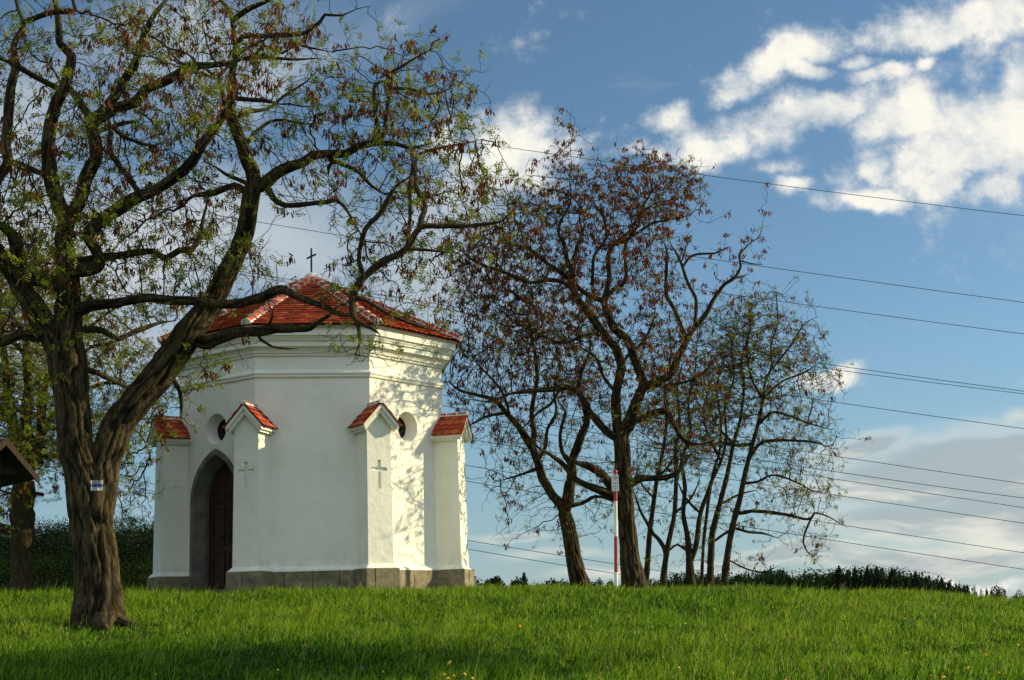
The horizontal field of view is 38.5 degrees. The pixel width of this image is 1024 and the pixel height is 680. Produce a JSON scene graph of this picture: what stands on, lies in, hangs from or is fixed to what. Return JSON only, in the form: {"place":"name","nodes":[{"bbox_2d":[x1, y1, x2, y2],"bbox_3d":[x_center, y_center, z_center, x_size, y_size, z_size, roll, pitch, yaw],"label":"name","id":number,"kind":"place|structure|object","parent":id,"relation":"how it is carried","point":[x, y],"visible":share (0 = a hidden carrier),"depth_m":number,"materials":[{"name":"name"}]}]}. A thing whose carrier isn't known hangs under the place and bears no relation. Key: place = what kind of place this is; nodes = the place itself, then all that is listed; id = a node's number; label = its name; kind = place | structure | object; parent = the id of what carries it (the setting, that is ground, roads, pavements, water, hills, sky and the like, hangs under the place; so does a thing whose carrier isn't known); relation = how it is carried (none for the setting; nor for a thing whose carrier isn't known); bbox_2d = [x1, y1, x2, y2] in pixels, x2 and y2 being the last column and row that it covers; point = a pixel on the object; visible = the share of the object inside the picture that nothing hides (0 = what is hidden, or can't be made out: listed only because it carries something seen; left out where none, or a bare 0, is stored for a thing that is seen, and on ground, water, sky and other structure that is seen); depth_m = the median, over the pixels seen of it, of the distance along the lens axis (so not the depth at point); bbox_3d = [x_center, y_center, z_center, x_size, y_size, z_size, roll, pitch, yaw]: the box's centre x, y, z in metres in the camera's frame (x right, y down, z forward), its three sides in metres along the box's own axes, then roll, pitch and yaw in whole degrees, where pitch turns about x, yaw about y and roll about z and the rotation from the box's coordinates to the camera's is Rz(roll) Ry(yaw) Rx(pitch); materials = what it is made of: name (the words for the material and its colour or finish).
{"place":"outdoors","nodes":[
{"label":"outdoors","id":0,"kind":"place"},
{"bbox_2d":[0,549,152,589],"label":"hedge","id":1,"kind":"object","parent":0,"point":[71,576],"depth_m":128.70,"materials":[{"name":"plant"}]},
{"bbox_2d":[37,468,696,586],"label":"overhead wire","id":2,"kind":"object","parent":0,"point":[480,551],"visible":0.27,"depth_m":74.22,"materials":[{"name":"metal"}]},
{"bbox_2d":[53,464,757,585],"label":"overhead wire","id":3,"kind":"object","parent":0,"point":[562,555],"visible":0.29,"depth_m":76.18,"materials":[{"name":"metal"}]},
{"bbox_2d":[0,578,1023,679],"bbox_3d":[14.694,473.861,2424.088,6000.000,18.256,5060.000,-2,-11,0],"label":"ground","id":4,"kind":"structure","parent":0,"point":[314,654],"depth_m":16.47,"materials":[{"name":"green plant"}]},
{"bbox_2d":[0,437,39,487],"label":"wooden shelter","id":5,"kind":"object","parent":4,"relation":"on","point":[16,467],"visible":1,"depth_m":23.47,"materials":[{"name":"brown wood"}]},
{"bbox_2d":[0,515,153,589],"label":"hillside scrub","id":6,"kind":"object","parent":4,"relation":"on","point":[49,540],"visible":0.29,"depth_m":128.55,"materials":[{"name":"green plant"}]},
{"bbox_2d":[0,211,194,591],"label":"dense tree","id":7,"kind":"object","parent":4,"relation":"on","point":[29,445],"visible":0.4,"depth_m":28.75,"materials":[{"name":"green plant"}]},
{"bbox_2d":[0,0,545,631],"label":"gnarled tree","id":8,"kind":"object","parent":4,"relation":"on","point":[90,466],"visible":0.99,"depth_m":21.04,"materials":[{"name":"brown plant"}]},
{"bbox_2d":[146,248,474,593],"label":"chapel","id":9,"kind":"structure","parent":4,"relation":"on","point":[308,459],"depth_m":31.09,"materials":[{"name":"white paint"}]},
{"bbox_2d":[209,464,227,589],"bbox_3d":[-6.309,4.028,31.405,0.564,2.730,0.089,-10,-13,36],"label":"door","id":10,"kind":"structure","parent":9,"relation":"in","point":[219,489],"depth_m":31.39,"materials":[{"name":"brown wood"}]},
{"bbox_2d":[217,419,225,440],"bbox_3d":[-6.177,1.944,31.584,0.540,0.540,0.040,-10,-13,36],"label":"window","id":11,"kind":"structure","parent":9,"relation":"in","point":[221,431],"depth_m":31.66,"materials":[{"name":"glass"}]},
{"bbox_2d":[227,466,233,570],"bbox_3d":[-5.851,3.949,31.066,0.564,2.730,0.089,-10,-13,36],"label":"door","id":12,"kind":"structure","parent":9,"relation":"in","point":[230,476],"depth_m":31.20,"materials":[{"name":"brown wood"}]},
{"bbox_2d":[398,417,405,437],"bbox_3d":[-2.498,1.930,32.103,0.040,0.540,0.540,-10,-13,36],"label":"window","id":13,"kind":"structure","parent":9,"relation":"in","point":[402,429],"depth_m":32.21,"materials":[{"name":"glass"}]},
{"bbox_2d":[474,576,489,586],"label":"bush","id":14,"kind":"object","parent":4,"relation":"on","point":[475,580],"visible":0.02,"depth_m":118.36,"materials":[{"name":"green plant"}]},
{"bbox_2d":[484,576,506,585],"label":"bush","id":15,"kind":"object","parent":4,"relation":"on","point":[497,579],"visible":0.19,"depth_m":118.55,"materials":[{"name":"green plant"}]},
{"bbox_2d":[510,576,521,587],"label":"bush","id":16,"kind":"object","parent":4,"relation":"on","point":[516,581],"visible":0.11,"depth_m":118.31,"materials":[{"name":"green plant"}]},
{"bbox_2d":[520,573,528,585],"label":"fir tree","id":17,"kind":"object","parent":4,"relation":"on","point":[524,579],"visible":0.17,"depth_m":118.41,"materials":[{"name":"green plant"}]},
{"bbox_2d":[419,244,649,587],"bbox_3d":[0.501,1.721,35.229,5.418,9.324,5.966,-2,-11,0],"label":"twin stemmed tree","id":18,"kind":"object","parent":4,"relation":"on","point":[565,504],"visible":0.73,"depth_m":35.13,"materials":[{"name":"brown plant"}]},
{"bbox_2d":[544,578,561,585],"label":"bush","id":19,"kind":"object","parent":4,"relation":"on","point":[552,581],"visible":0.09,"depth_m":118.69,"materials":[{"name":"green plant"}]},
{"bbox_2d":[558,579,568,584],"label":"bush","id":20,"kind":"object","parent":4,"relation":"on","point":[564,583],"visible":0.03,"depth_m":118.36,"materials":[{"name":"green plant"}]},
{"bbox_2d":[591,577,603,587],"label":"bush","id":21,"kind":"object","parent":4,"relation":"on","point":[599,582],"visible":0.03,"depth_m":118.17,"materials":[{"name":"green plant"}]},
{"bbox_2d":[427,104,771,589],"bbox_3d":[2.188,0.279,34.876,8.590,12.070,6.696,-2,-11,0],"label":"thick trunked tree","id":22,"kind":"object","parent":4,"relation":"on","point":[631,570],"visible":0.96,"depth_m":34.65,"materials":[{"name":"brown plant"}]},
{"bbox_2d":[611,470,618,589],"bbox_3d":[2.299,4.793,32.250,0.241,3.874,0.136,-2,-11,0],"label":"marker pole","id":23,"kind":"object","parent":4,"relation":"on","point":[615,482],"visible":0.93,"depth_m":32.37,"materials":[{"name":"white paint"}]},
{"bbox_2d":[593,346,732,587],"bbox_3d":[4.194,3.383,37.822,3.469,6.870,3.210,8,-15,-41],"label":"slim tree","id":24,"kind":"object","parent":4,"relation":"on","point":[666,549],"visible":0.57,"depth_m":37.62,"materials":[{"name":"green plant"}]},
{"bbox_2d":[605,317,721,584],"bbox_3d":[3.864,3.153,38.385,3.490,7.459,2.862,-8,-12,27],"label":"slim tree","id":25,"kind":"object","parent":4,"relation":"on","point":[648,547],"visible":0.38,"depth_m":38.21,"materials":[{"name":"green plant"}]},
{"bbox_2d":[649,286,779,586],"bbox_3d":[5.172,2.702,39.090,4.094,8.623,4.442,-7,-12,24],"label":"slim tree","id":26,"kind":"object","parent":4,"relation":"on","point":[690,572],"visible":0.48,"depth_m":38.99,"materials":[{"name":"brown plant"}]},
{"bbox_2d":[669,347,759,586],"bbox_3d":[5.418,3.556,40.010,2.623,7.266,3.776,7,-14,-40],"label":"slim tree","id":27,"kind":"object","parent":4,"relation":"on","point":[707,512],"visible":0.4,"depth_m":39.70,"materials":[{"name":"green plant"}]},
{"bbox_2d":[662,276,802,587],"bbox_3d":[6.359,2.603,39.681,4.268,8.983,3.757,6,-14,-37],"label":"slim tree","id":28,"kind":"object","parent":4,"relation":"on","point":[711,540],"visible":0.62,"depth_m":39.35,"materials":[{"name":"brown plant"}]},
{"bbox_2d":[686,276,871,587],"bbox_3d":[7.134,2.492,38.567,5.018,8.787,3.603,1,-11,-14],"label":"slim tree","id":29,"kind":"object","parent":4,"relation":"on","point":[751,450],"visible":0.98,"depth_m":38.65,"materials":[{"name":"brown plant"}]},
{"bbox_2d":[649,563,971,594],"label":"wood","id":30,"kind":"object","parent":4,"relation":"on","point":[783,578],"visible":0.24,"depth_m":265.14,"materials":[{"name":"green plant"}]},
{"bbox_2d":[829,565,849,590],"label":"fir tree","id":31,"kind":"object","parent":4,"relation":"on","point":[839,580],"visible":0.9,"depth_m":242.07,"materials":[{"name":"green plant"}]},
{"bbox_2d":[848,566,862,590],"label":"fir tree","id":32,"kind":"object","parent":4,"relation":"on","point":[855,578],"visible":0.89,"depth_m":242.26,"materials":[{"name":"green plant"}]},
{"bbox_2d":[861,567,875,591],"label":"fir tree","id":33,"kind":"object","parent":4,"relation":"on","point":[868,581],"visible":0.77,"depth_m":242.16,"materials":[{"name":"green plant"}]},
{"bbox_2d":[872,566,885,589],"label":"fir tree","id":34,"kind":"object","parent":4,"relation":"on","point":[877,581],"visible":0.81,"depth_m":242.19,"materials":[{"name":"green plant"}]},
{"bbox_2d":[885,568,902,591],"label":"fir tree","id":35,"kind":"object","parent":4,"relation":"on","point":[892,577],"visible":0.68,"depth_m":242.01,"materials":[{"name":"green plant"}]},
{"bbox_2d":[906,571,923,591],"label":"fir tree","id":36,"kind":"object","parent":4,"relation":"on","point":[916,582],"visible":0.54,"depth_m":242.12,"materials":[{"name":"green plant"}]},
{"bbox_2d":[923,576,932,591],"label":"fir tree","id":37,"kind":"object","parent":4,"relation":"on","point":[926,584],"visible":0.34,"depth_m":242.04,"materials":[{"name":"green plant"}]},
{"bbox_2d":[937,577,947,592],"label":"fir tree","id":38,"kind":"object","parent":4,"relation":"on","point":[941,583],"visible":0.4,"depth_m":242.10,"materials":[{"name":"green plant"}]},
{"bbox_2d":[946,580,952,593],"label":"distant tree","id":39,"kind":"object","parent":4,"relation":"on","point":[948,586],"visible":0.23,"depth_m":242.05,"materials":[{"name":"green plant"}]},
{"bbox_2d":[956,583,962,593],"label":"distant tree","id":40,"kind":"object","parent":4,"relation":"on","point":[958,587],"visible":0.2,"depth_m":222.22,"materials":[{"name":"green plant"}]},
{"bbox_2d":[963,584,969,594],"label":"distant tree","id":41,"kind":"object","parent":4,"relation":"on","point":[966,587],"visible":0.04,"depth_m":222.16,"materials":[{"name":"green plant"}]},
{"bbox_2d":[991,583,1006,597],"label":"distant tree","id":42,"kind":"object","parent":4,"relation":"on","point":[1001,589],"visible":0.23,"depth_m":222.20,"materials":[{"name":"green plant"}]},
{"bbox_2d":[1012,591,1023,598],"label":"distant tree","id":43,"kind":"object","parent":4,"relation":"on","point":[1022,595],"visible":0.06,"depth_m":221.56,"materials":[{"name":"green plant"}]},
{"bbox_2d":[0,402,1023,569],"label":"overhead wire","id":44,"kind":"object","parent":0,"point":[764,529],"visible":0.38,"depth_m":73.37,"materials":[{"name":"metal"}]},
{"bbox_2d":[0,233,1023,393],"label":"overhead wire","id":45,"kind":"object","parent":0,"point":[687,348],"visible":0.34,"depth_m":80.03,"materials":[{"name":"metal"}]},
{"bbox_2d":[0,0,1023,598],"label":"sky","id":46,"kind":"structure","parent":0,"point":[919,101],"materials":[{"name":"blue"}]},
{"bbox_2d":[2,68,1023,215],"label":"overhead wire","id":47,"kind":"object","parent":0,"point":[635,165],"visible":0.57,"depth_m":81.08,"materials":[{"name":"metal"}]},
{"bbox_2d":[3,180,1022,333],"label":"overhead wire","id":48,"kind":"object","parent":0,"point":[636,280],"visible":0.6,"depth_m":78.77,"materials":[{"name":"metal"}]},
{"bbox_2d":[2,389,1023,552],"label":"overhead wire","id":49,"kind":"object","parent":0,"point":[772,514],"visible":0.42,"depth_m":75.45,"materials":[{"name":"metal"}]},
{"bbox_2d":[13,153,1023,302],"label":"overhead wire","id":50,"kind":"object","parent":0,"point":[657,251],"visible":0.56,"depth_m":78.06,"materials":[{"name":"metal"}]},
{"bbox_2d":[17,369,1020,522],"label":"overhead wire","id":51,"kind":"object","parent":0,"point":[771,485],"visible":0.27,"depth_m":74.74,"materials":[{"name":"metal"}]},
{"bbox_2d":[39,352,1023,507],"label":"overhead wire","id":52,"kind":"object","parent":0,"point":[797,473],"visible":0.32,"depth_m":77.86,"materials":[{"name":"metal"}]},
{"bbox_2d":[48,239,1020,390],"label":"overhead wire","id":53,"kind":"object","parent":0,"point":[659,339],"visible":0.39,"depth_m":75.02,"materials":[{"name":"metal"}]},
{"bbox_2d":[83,337,1023,483],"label":"overhead wire","id":54,"kind":"object","parent":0,"point":[755,444],"visible":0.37,"depth_m":77.09,"materials":[{"name":"metal"}]},
{"bbox_2d":[86,339,1021,497],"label":"overhead wire","id":55,"kind":"object","parent":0,"point":[775,462],"visible":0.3,"depth_m":72.95,"materials":[{"name":"metal"}]},
{"bbox_2d":[100,288,1023,428],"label":"overhead wire","id":56,"kind":"object","parent":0,"point":[795,396],"visible":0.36,"depth_m":75.58,"materials":[{"name":"metal"}]}
]}

